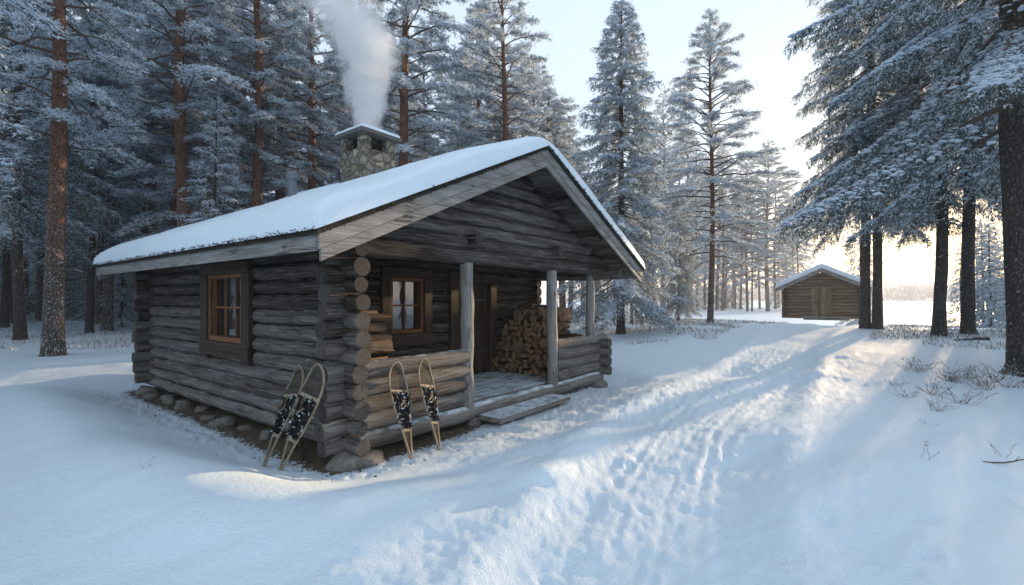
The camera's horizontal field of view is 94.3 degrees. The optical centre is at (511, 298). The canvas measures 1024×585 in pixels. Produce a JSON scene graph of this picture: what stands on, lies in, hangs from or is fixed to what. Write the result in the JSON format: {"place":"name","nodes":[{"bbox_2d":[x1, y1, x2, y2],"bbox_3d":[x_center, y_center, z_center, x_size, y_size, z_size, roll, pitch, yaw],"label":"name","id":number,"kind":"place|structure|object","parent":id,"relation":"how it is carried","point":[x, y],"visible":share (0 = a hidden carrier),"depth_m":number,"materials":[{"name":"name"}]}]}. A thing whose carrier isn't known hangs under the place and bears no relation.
{"place":"outdoors","nodes":[
{"label":"outdoors","id":0,"kind":"place"},
{"bbox_2d":[0,0,1003,299],"label":"sky","id":1,"kind":"structure","parent":0,"point":[576,26],"materials":[{"name":"white"}]},
{"bbox_2d":[0,299,1023,584],"bbox_3d":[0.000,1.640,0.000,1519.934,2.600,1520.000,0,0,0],"label":"snow ground","id":2,"kind":"structure","parent":0,"point":[768,453],"depth_m":4.28,"materials":[{"name":"white snow"}]},
{"bbox_2d":[0,0,28,150],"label":"pine tree","id":3,"kind":"object","parent":2,"relation":"on","point":[3,97],"visible":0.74,"depth_m":10.56,"materials":[{"name":"white plant"}]},
{"bbox_2d":[0,143,36,311],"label":"spruce tree","id":4,"kind":"object","parent":2,"relation":"on","point":[30,279],"visible":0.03,"depth_m":41.68,"materials":[{"name":"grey plant"}]},
{"bbox_2d":[0,156,46,316],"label":"pine tree","id":5,"kind":"object","parent":2,"relation":"on","point":[26,278],"visible":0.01,"depth_m":39.20,"materials":[{"name":"brown plant"}]},
{"bbox_2d":[0,0,66,202],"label":"pine tree","id":6,"kind":"object","parent":2,"relation":"on","point":[33,17],"visible":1,"depth_m":8.10,"materials":[{"name":"white plant"}]},
{"bbox_2d":[0,10,67,322],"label":"pine tree","id":7,"kind":"object","parent":2,"relation":"on","point":[11,306],"visible":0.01,"depth_m":28.15,"materials":[{"name":"brown plant"}]},
{"bbox_2d":[0,10,78,327],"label":"spruce tree","id":8,"kind":"object","parent":2,"relation":"on","point":[5,294],"visible":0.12,"depth_m":23.70,"materials":[{"name":"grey plant"}]},
{"bbox_2d":[5,0,89,320],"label":"pine tree","id":9,"kind":"object","parent":2,"relation":"on","point":[39,294],"visible":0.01,"depth_m":30.70,"materials":[{"name":"brown plant"}]},
{"bbox_2d":[0,0,127,339],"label":"spruce tree","id":10,"kind":"object","parent":2,"relation":"on","point":[12,222],"visible":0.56,"depth_m":18.39,"materials":[{"name":"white plant"}]},
{"bbox_2d":[25,214,113,317],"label":"spruce tree","id":11,"kind":"object","parent":2,"relation":"on","point":[31,293],"visible":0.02,"depth_m":37.73,"materials":[{"name":"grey plant"}]},
{"bbox_2d":[25,217,113,315],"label":"spruce tree","id":12,"kind":"object","parent":2,"relation":"on","point":[34,286],"visible":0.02,"depth_m":38.63,"materials":[{"name":"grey plant"}]},
{"bbox_2d":[0,0,164,356],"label":"pine tree","id":13,"kind":"object","parent":2,"relation":"on","point":[53,342],"visible":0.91,"depth_m":13.93,"materials":[{"name":"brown plant"}]},
{"bbox_2d":[65,204,103,318],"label":"spruce tree","id":14,"kind":"object","parent":2,"relation":"on","point":[71,310],"visible":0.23,"depth_m":34.62,"materials":[{"name":"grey plant"}]},
{"bbox_2d":[76,264,95,320],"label":"spruce tree","id":15,"kind":"object","parent":2,"relation":"on","point":[83,306],"visible":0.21,"depth_m":29.44,"materials":[{"name":"grey plant"}]},
{"bbox_2d":[23,0,160,332],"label":"spruce tree","id":16,"kind":"object","parent":2,"relation":"on","point":[112,238],"visible":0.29,"depth_m":22.33,"materials":[{"name":"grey plant"}]},
{"bbox_2d":[34,4,158,324],"bbox_3d":[-23.230,-7.325,26.576,5.525,18.196,5.257,0,0,31],"label":"pine tree","id":17,"kind":"object","parent":2,"relation":"on","point":[97,303],"visible":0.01,"depth_m":26.83,"materials":[{"name":"brown plant"}]},
{"bbox_2d":[69,218,127,320],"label":"spruce tree","id":18,"kind":"object","parent":2,"relation":"on","point":[74,288],"visible":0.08,"depth_m":31.20,"materials":[{"name":"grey plant"}]},
{"bbox_2d":[27,0,171,330],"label":"pine tree","id":19,"kind":"object","parent":2,"relation":"on","point":[107,311],"visible":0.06,"depth_m":23.71,"materials":[{"name":"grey plant"}]},
{"bbox_2d":[98,218,135,327],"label":"spruce tree","id":20,"kind":"object","parent":2,"relation":"on","point":[121,286],"visible":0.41,"depth_m":25.62,"materials":[{"name":"grey plant"}]},
{"bbox_2d":[68,0,215,275],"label":"pine tree","id":21,"kind":"object","parent":2,"relation":"on","point":[154,228],"visible":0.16,"depth_m":23.04,"materials":[{"name":"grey plant"}]},
{"bbox_2d":[80,10,212,254],"bbox_3d":[-21.915,-8.394,28.959,9.267,20.403,7.441,0,0,22],"label":"pine tree","id":22,"kind":"object","parent":2,"relation":"on","point":[143,231],"visible":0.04,"depth_m":28.53,"materials":[{"name":"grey plant"}]},
{"bbox_2d":[134,385,158,394],"bbox_3d":[-7.044,1.836,9.151,0.398,0.320,0.326,0,0,-22],"label":"foundation stone","id":23,"kind":"object","parent":2,"relation":"on","point":[142,389],"visible":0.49,"depth_m":9.05,"materials":[{"name":"stone"}]},
{"bbox_2d":[38,0,286,226],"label":"pine tree","id":24,"kind":"object","parent":2,"relation":"on","point":[179,69],"visible":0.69,"depth_m":18.74,"materials":[{"name":"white plant"}]},
{"bbox_2d":[104,0,240,228],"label":"pine tree","id":25,"kind":"object","parent":2,"relation":"on","point":[162,88],"visible":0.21,"depth_m":22.37,"materials":[{"name":"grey plant"}]},
{"bbox_2d":[174,400,191,409],"bbox_3d":[-5.506,1.818,7.936,0.262,0.260,0.220,0,0,-41],"label":"foundation stone","id":26,"kind":"object","parent":2,"relation":"on","point":[181,404],"visible":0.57,"depth_m":7.86,"materials":[{"name":"stone"}]},
{"bbox_2d":[72,0,305,242],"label":"pine tree","id":27,"kind":"object","parent":2,"relation":"on","point":[159,194],"visible":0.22,"depth_m":21.17,"materials":[{"name":"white plant"}]},
{"bbox_2d":[168,95,244,225],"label":"spruce tree","id":28,"kind":"object","parent":2,"relation":"on","point":[214,209],"visible":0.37,"depth_m":17.17,"materials":[{"name":"white plant"}]},
{"bbox_2d":[150,0,285,214],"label":"pine tree","id":29,"kind":"object","parent":2,"relation":"on","point":[237,11],"visible":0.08,"depth_m":24.13,"materials":[{"name":"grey plant"}]},
{"bbox_2d":[207,415,236,427],"bbox_3d":[-4.199,1.815,6.877,0.372,0.229,0.265,0,0,-28],"label":"foundation stone","id":30,"kind":"object","parent":2,"relation":"on","point":[226,420],"visible":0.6,"depth_m":6.80,"materials":[{"name":"stone"}]},
{"bbox_2d":[190,0,299,211],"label":"pine tree","id":31,"kind":"object","parent":2,"relation":"on","point":[267,178],"visible":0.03,"depth_m":28.04,"materials":[{"name":"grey plant"}]},
{"bbox_2d":[164,0,333,206],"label":"pine tree","id":32,"kind":"object","parent":2,"relation":"on","point":[223,28],"visible":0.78,"depth_m":20.58,"materials":[{"name":"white plant"}]},
{"bbox_2d":[203,33,340,207],"bbox_3d":[-14.700,-8.318,31.029,9.084,19.999,7.294,0,0,-10],"label":"pine tree","id":33,"kind":"object","parent":2,"relation":"on","point":[298,172],"visible":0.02,"depth_m":30.65,"materials":[{"name":"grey plant"}]},
{"bbox_2d":[262,365,304,466],"bbox_3d":[-2.579,1.310,5.348,0.321,1.182,0.100,-10,-34,33],"label":"snowshoe","id":34,"kind":"object","parent":2,"relation":"on","point":[286,408],"visible":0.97,"depth_m":5.36,"materials":[{"name":"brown wood"}]},
{"bbox_2d":[223,0,344,209],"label":"pine tree","id":35,"kind":"object","parent":2,"relation":"on","point":[278,193],"visible":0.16,"depth_m":25.04,"materials":[{"name":"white plant"}]},
{"bbox_2d":[226,0,375,198],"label":"pine tree","id":36,"kind":"object","parent":2,"relation":"on","point":[312,71],"visible":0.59,"depth_m":22.64,"materials":[{"name":"white plant"}]},
{"bbox_2d":[278,363,324,470],"bbox_3d":[-2.188,1.239,4.907,0.321,1.182,0.100,14,-10,26],"label":"snowshoe","id":37,"kind":"object","parent":2,"relation":"on","point":[305,406],"visible":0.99,"depth_m":4.91,"materials":[{"name":"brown wood"}]},
{"bbox_2d":[122,394,492,482],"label":"foundation stones","id":38,"kind":"object","parent":2,"relation":"on","point":[284,444],"visible":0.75,"depth_m":5.95,"materials":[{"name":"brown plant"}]},
{"bbox_2d":[316,24,358,187],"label":"pine tree","id":39,"kind":"object","parent":2,"relation":"on","point":[327,54],"visible":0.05,"depth_m":33.78,"materials":[{"name":"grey plant"}]},
{"bbox_2d":[325,449,384,472],"bbox_3d":[-1.746,1.871,5.275,0.644,0.411,0.552,0,0,-15],"label":"foundation stone","id":40,"kind":"object","parent":2,"relation":"on","point":[342,461],"visible":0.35,"depth_m":5.08,"materials":[{"name":"stone"}]},
{"bbox_2d":[284,3,430,185],"bbox_3d":[-9.618,-8.791,31.026,9.366,20.621,7.520,0,0,-18],"label":"pine tree","id":41,"kind":"object","parent":2,"relation":"on","point":[372,80],"visible":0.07,"depth_m":30.01,"materials":[{"name":"white plant"}]},
{"bbox_2d":[302,0,418,182],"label":"pine tree","id":42,"kind":"object","parent":2,"relation":"on","point":[362,4],"visible":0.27,"depth_m":26.72,"materials":[{"name":"white plant"}]},
{"bbox_2d":[92,123,645,457],"bbox_3d":[-2.566,-0.908,9.700,7.997,5.377,7.729,0,0,38],"label":"log cabin","id":43,"kind":"object","parent":2,"relation":"on","point":[449,262],"visible":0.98,"depth_m":6.89,"materials":[{"name":"grey wood"}]},
{"bbox_2d":[199,260,253,365],"bbox_3d":[-4.223,0.195,7.097,1.680,1.450,0.235,0,0,38],"label":"window","id":44,"kind":"structure","parent":43,"relation":"in","point":[226,306],"depth_m":7.10,"materials":[{"name":"brown wood"}]},
{"bbox_2d":[370,356,387,359],"bbox_3d":[-1.787,0.813,6.049,0.173,0.094,0.442,-34,-18,27],"label":"split log","id":45,"kind":"object","parent":43,"relation":"on","point":[376,358],"visible":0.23,"depth_m":6.08,"materials":[{"name":"brown wood"}]},
{"bbox_2d":[370,349,394,354],"bbox_3d":[-1.726,0.683,6.153,0.127,0.107,0.398,45,22,27],"label":"split log","id":46,"kind":"object","parent":45,"relation":"on","point":[382,352],"visible":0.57,"depth_m":6.12,"materials":[{"name":"brown wood"}]},
{"bbox_2d":[364,339,392,350],"bbox_3d":[-1.747,0.588,6.088,0.438,0.108,0.193,3,38,-44],"label":"split log","id":47,"kind":"object","parent":46,"relation":"on","point":[381,345],"visible":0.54,"depth_m":6.09,"materials":[{"name":"brown wood"}]},
{"bbox_2d":[371,333,391,340],"bbox_3d":[-1.764,0.504,6.108,0.164,0.090,0.442,37,22,30],"label":"split log","id":48,"kind":"object","parent":47,"relation":"on","point":[381,336],"visible":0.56,"depth_m":6.12,"materials":[{"name":"brown wood"}]},
{"bbox_2d":[359,322,386,331],"bbox_3d":[-1.811,0.362,6.083,0.085,0.156,0.442,-31,-18,31],"label":"split log","id":49,"kind":"object","parent":48,"relation":"on","point":[377,326],"visible":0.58,"depth_m":6.12,"materials":[{"name":"brown wood"}]},
{"bbox_2d":[369,313,392,319],"bbox_3d":[-1.750,0.235,6.143,0.398,0.134,0.112,2,-46,-54],"label":"split log","id":50,"kind":"object","parent":49,"relation":"on","point":[383,316],"visible":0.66,"depth_m":6.14,"materials":[{"name":"brown wood"}]},
{"bbox_2d":[380,267,432,347],"bbox_3d":[-1.859,0.180,8.242,0.235,1.400,1.100,0,0,38],"label":"window","id":51,"kind":"structure","parent":43,"relation":"in","point":[409,301],"depth_m":8.24,"materials":[{"name":"brown wood"}]},
{"bbox_2d":[446,271,497,372],"bbox_3d":[-0.792,0.510,9.565,0.175,2.060,1.400,0,0,38],"label":"door","id":52,"kind":"structure","parent":43,"relation":"in","point":[484,284],"depth_m":9.79,"materials":[{"name":"brown wood"}]},
{"bbox_2d":[388,361,413,458],"bbox_3d":[-1.256,1.291,5.494,0.100,1.182,0.321,-27,-24,26],"label":"snowshoe","id":53,"kind":"object","parent":2,"relation":"on","point":[400,400],"visible":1,"depth_m":5.50,"materials":[{"name":"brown wood"}]},
{"bbox_2d":[364,20,440,160],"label":"pine tree","id":54,"kind":"object","parent":2,"relation":"on","point":[418,104],"visible":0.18,"depth_m":30.44,"materials":[{"name":"white plant"}]},
{"bbox_2d":[325,0,492,167],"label":"pine tree","id":55,"kind":"object","parent":2,"relation":"on","point":[401,80],"visible":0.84,"depth_m":20.25,"materials":[{"name":"green plant"}]},
{"bbox_2d":[390,17,457,158],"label":"pine tree","id":56,"kind":"object","parent":2,"relation":"on","point":[437,79],"visible":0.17,"depth_m":31.93,"materials":[{"name":"green plant"}]},
{"bbox_2d":[418,358,440,450],"bbox_3d":[-0.989,1.293,5.832,0.101,1.182,0.321,-25,-24,21],"label":"snowshoe","id":57,"kind":"object","parent":2,"relation":"on","point":[429,395],"visible":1,"depth_m":5.83,"materials":[{"name":"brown wood"}]},
{"bbox_2d":[427,61,466,155],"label":"pine tree","id":58,"kind":"object","parent":2,"relation":"on","point":[436,143],"visible":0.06,"depth_m":33.65,"materials":[{"name":"green plant"}]},
{"bbox_2d":[438,12,520,148],"bbox_3d":[-1.681,-7.801,27.878,5.833,18.385,5.506,0,0,-39],"label":"pine tree","id":59,"kind":"object","parent":2,"relation":"on","point":[447,107],"visible":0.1,"depth_m":27.53,"materials":[{"name":"green plant"}]},
{"bbox_2d":[444,0,523,150],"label":"pine tree","id":60,"kind":"object","parent":2,"relation":"on","point":[475,36],"visible":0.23,"depth_m":25.59,"materials":[{"name":"green plant"}]},
{"bbox_2d":[449,0,554,147],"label":"pine tree","id":61,"kind":"object","parent":2,"relation":"on","point":[516,54],"visible":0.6,"depth_m":21.82,"materials":[{"name":"green plant"}]},
{"bbox_2d":[0,312,1005,349],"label":"frosted undergrowth","id":62,"kind":"object","parent":2,"relation":"on","point":[885,334],"visible":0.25,"depth_m":18.57,"materials":[{"name":"plant"}]},
{"bbox_2d":[497,40,550,139],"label":"pine tree","id":63,"kind":"object","parent":2,"relation":"on","point":[517,99],"visible":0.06,"depth_m":32.67,"materials":[{"name":"green plant"}]},
{"bbox_2d":[478,394,570,423],"bbox_3d":[0.260,1.782,7.518,0.422,0.216,1.933,0,0,38],"label":"step","id":64,"kind":"object","parent":2,"relation":"on","point":[510,413],"visible":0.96,"depth_m":7.26,"materials":[{"name":"grey wood"}]},
{"bbox_2d":[492,54,612,294],"bbox_3d":[1.364,-6.209,27.322,9.337,15.226,7.497,0,0,31],"label":"pine tree","id":65,"kind":"object","parent":2,"relation":"on","point":[567,107],"visible":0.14,"depth_m":26.05,"materials":[{"name":"green plant"}]},
{"bbox_2d":[528,86,590,286],"bbox_3d":[1.687,-4.783,24.748,4.928,12.636,5.180,0,0,32],"label":"pine tree","id":66,"kind":"object","parent":2,"relation":"on","point":[558,139],"visible":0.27,"depth_m":24.71,"materials":[{"name":"green plant"}]},
{"bbox_2d":[560,123,593,308],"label":"pine tree","id":67,"kind":"object","parent":2,"relation":"on","point":[576,139],"visible":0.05,"depth_m":28.66,"materials":[{"name":"green plant"}]},
{"bbox_2d":[557,0,691,333],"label":"spruce tree","id":68,"kind":"object","parent":2,"relation":"on","point":[621,290],"visible":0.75,"depth_m":18.62,"materials":[{"name":"green plant"}]},
{"bbox_2d":[626,92,709,310],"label":"pine tree","id":69,"kind":"object","parent":2,"relation":"on","point":[664,115],"visible":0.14,"depth_m":90.58,"materials":[{"name":"green plant"}]},
{"bbox_2d":[652,155,694,310],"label":"pine tree","id":70,"kind":"object","parent":2,"relation":"on","point":[669,201],"visible":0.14,"depth_m":83.11,"materials":[{"name":"green plant"}]},
{"bbox_2d":[658,189,706,319],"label":"spruce tree","id":71,"kind":"object","parent":2,"relation":"on","point":[683,289],"visible":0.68,"depth_m":26.84,"materials":[{"name":"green plant"}]},
{"bbox_2d":[646,123,732,312],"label":"pine tree","id":72,"kind":"object","parent":2,"relation":"on","point":[691,186],"visible":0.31,"depth_m":79.39,"materials":[{"name":"green plant"}]},
{"bbox_2d":[673,147,720,311],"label":"pine tree","id":73,"kind":"object","parent":2,"relation":"on","point":[702,198],"visible":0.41,"depth_m":73.06,"materials":[{"name":"green plant"}]},
{"bbox_2d":[692,153,727,309],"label":"pine tree","id":74,"kind":"object","parent":2,"relation":"on","point":[704,296],"visible":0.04,"depth_m":101.60,"materials":[{"name":"green plant"}]},
{"bbox_2d":[695,196,733,307],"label":"spruce tree","id":75,"kind":"object","parent":2,"relation":"on","point":[700,291],"visible":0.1,"depth_m":113.60,"materials":[{"name":"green plant"}]},
{"bbox_2d":[645,7,799,322],"bbox_3d":[10.397,-6.961,25.011,8.132,17.051,6.530,0,0,36],"label":"pine tree","id":76,"kind":"object","parent":2,"relation":"on","point":[684,101],"visible":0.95,"depth_m":24.82,"materials":[{"name":"green plant"}]},
{"bbox_2d":[700,133,744,309],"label":"pine tree","id":77,"kind":"object","parent":2,"relation":"on","point":[717,278],"visible":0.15,"depth_m":96.36,"materials":[{"name":"green plant"}]},
{"bbox_2d":[707,176,740,308],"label":"pine tree","id":78,"kind":"object","parent":2,"relation":"on","point":[725,302],"visible":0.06,"depth_m":107.57,"materials":[{"name":"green plant"}]},
{"bbox_2d":[697,146,764,310],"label":"pine tree","id":79,"kind":"object","parent":2,"relation":"on","point":[729,177],"visible":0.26,"depth_m":91.03,"materials":[{"name":"green plant"}]},
{"bbox_2d":[719,236,750,308],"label":"spruce tree","id":80,"kind":"object","parent":2,"relation":"on","point":[732,294],"visible":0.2,"depth_m":113.90,"materials":[{"name":"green plant"}]},
{"bbox_2d":[724,165,763,309],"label":"pine tree","id":81,"kind":"object","parent":2,"relation":"on","point":[740,297],"visible":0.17,"depth_m":101.56,"materials":[{"name":"green plant"}]},
{"bbox_2d":[715,161,782,310],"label":"pine tree","id":82,"kind":"object","parent":2,"relation":"on","point":[736,249],"visible":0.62,"depth_m":86.81,"materials":[{"name":"green plant"}]},
{"bbox_2d":[735,199,768,310],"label":"pine tree","id":83,"kind":"object","parent":2,"relation":"on","point":[753,256],"visible":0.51,"depth_m":87.01,"materials":[{"name":"green plant"}]},
{"bbox_2d":[747,184,778,308],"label":"pine tree","id":84,"kind":"object","parent":2,"relation":"on","point":[759,299],"visible":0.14,"depth_m":107.58,"materials":[{"name":"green plant"}]},
{"bbox_2d":[718,139,822,310],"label":"pine tree","id":85,"kind":"object","parent":2,"relation":"on","point":[782,207],"visible":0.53,"depth_m":86.57,"materials":[{"name":"green plant"}]},
{"bbox_2d":[557,281,984,300],"bbox_3d":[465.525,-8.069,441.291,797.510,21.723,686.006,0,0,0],"label":"shore forest","id":86,"kind":"object","parent":2,"relation":"on","point":[911,291],"visible":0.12,"depth_m":473.70,"materials":[{"name":"plant"}]},
{"bbox_2d":[763,225,790,307],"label":"spruce tree","id":87,"kind":"object","parent":2,"relation":"on","point":[777,294],"visible":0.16,"depth_m":122.18,"materials":[{"name":"green plant"}]},
{"bbox_2d":[749,172,810,308],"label":"pine tree","id":88,"kind":"object","parent":2,"relation":"on","point":[775,264],"visible":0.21,"depth_m":107.50,"materials":[{"name":"green plant"}]},
{"bbox_2d":[776,196,817,306],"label":"spruce tree","id":89,"kind":"object","parent":2,"relation":"on","point":[807,256],"visible":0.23,"depth_m":101.53,"materials":[{"name":"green plant"}]},
{"bbox_2d":[775,264,871,318],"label":"log shed","id":90,"kind":"structure","parent":2,"relation":"on","point":[824,290],"depth_m":28.86,"materials":[{"name":"wood"}]},
{"bbox_2d":[811,288,830,316],"bbox_3d":[18.852,0.230,28.927,1.014,1.780,0.135,0,0,32],"label":"door","id":91,"kind":"structure","parent":90,"relation":"in","point":[820,297],"depth_m":28.90,"materials":[{"name":"wood"}]},
{"bbox_2d":[803,317,849,320],"bbox_3d":[18.798,1.203,28.430,2.316,0.196,0.456,0,0,32],"label":"step","id":92,"kind":"object","parent":2,"relation":"on","point":[829,318],"visible":1,"depth_m":28.20,"materials":[{"name":"grey wood"}]},
{"bbox_2d":[835,221,872,325],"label":"spruce tree","id":93,"kind":"object","parent":2,"relation":"on","point":[854,321],"visible":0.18,"depth_m":37.05,"materials":[{"name":"green plant"}]},
{"bbox_2d":[773,0,983,328],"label":"spruce tree","id":94,"kind":"object","parent":2,"relation":"on","point":[865,298],"visible":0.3,"depth_m":19.68,"materials":[{"name":"green plant"}]},
{"bbox_2d":[789,0,984,328],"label":"spruce tree","id":95,"kind":"object","parent":2,"relation":"on","point":[877,299],"visible":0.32,"depth_m":19.43,"materials":[{"name":"green plant"}]},
{"bbox_2d":[767,0,1023,376],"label":"spruce tree","id":96,"kind":"object","parent":2,"relation":"on","point":[999,64],"visible":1,"depth_m":10.29,"materials":[{"name":"green plant"}]},
{"bbox_2d":[829,0,1001,335],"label":"spruce tree","id":97,"kind":"object","parent":2,"relation":"on","point":[939,316],"visible":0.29,"depth_m":16.82,"materials":[{"name":"green plant"}]},
{"bbox_2d":[853,0,1001,334],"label":"spruce tree","id":98,"kind":"object","parent":2,"relation":"on","point":[968,311],"visible":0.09,"depth_m":17.23,"materials":[{"name":"green plant"}]},
{"bbox_2d":[929,354,983,383],"bbox_3d":[8.886,1.455,9.677,0.648,0.587,0.839,0,0,0],"label":"twiggy shrub","id":99,"kind":"object","parent":2,"relation":"on","point":[951,377],"visible":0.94,"depth_m":9.54,"materials":[{"name":"plant"}]},
{"bbox_2d":[946,241,983,326],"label":"spruce tree","id":100,"kind":"object","parent":2,"relation":"on","point":[957,308],"visible":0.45,"depth_m":31.05,"materials":[{"name":"green plant"}]},
{"bbox_2d":[936,385,1002,405],"bbox_3d":[7.416,1.605,7.776,0.692,0.348,0.575,0,0,19],"label":"twiggy shrub","id":101,"kind":"object","parent":2,"relation":"on","point":[972,396],"visible":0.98,"depth_m":7.79,"materials":[{"name":"plant"}]},
{"bbox_2d":[950,369,1008,390],"bbox_3d":[8.793,1.557,8.832,0.869,0.436,0.528,0,0,-3],"label":"twiggy shrub","id":102,"kind":"object","parent":2,"relation":"on","point":[987,381],"visible":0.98,"depth_m":8.88,"materials":[{"name":"plant"}]},
{"bbox_2d":[957,223,1004,326],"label":"spruce tree","id":103,"kind":"object","parent":2,"relation":"on","point":[977,277],"visible":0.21,"depth_m":36.89,"materials":[{"name":"green plant"}]},
{"bbox_2d":[975,217,1005,327],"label":"spruce tree","id":104,"kind":"object","parent":2,"relation":"on","point":[987,311],"visible":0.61,"depth_m":29.98,"materials":[{"name":"green plant"}]},
{"bbox_2d":[984,218,1005,313],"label":"spruce tree","id":105,"kind":"object","parent":2,"relation":"on","point":[1001,233],"visible":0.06,"depth_m":63.50,"materials":[{"name":"green plant"}]},
{"bbox_2d":[992,256,1005,327],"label":"spruce tree","id":106,"kind":"object","parent":2,"relation":"on","point":[1002,312],"visible":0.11,"depth_m":27.35,"materials":[{"name":"green plant"}]},
{"bbox_2d":[540,300,999,326],"bbox_3d":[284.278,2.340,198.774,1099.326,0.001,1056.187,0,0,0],"label":"frozen lake","id":107,"kind":"structure","parent":0,"point":[908,312],"depth_m":69.84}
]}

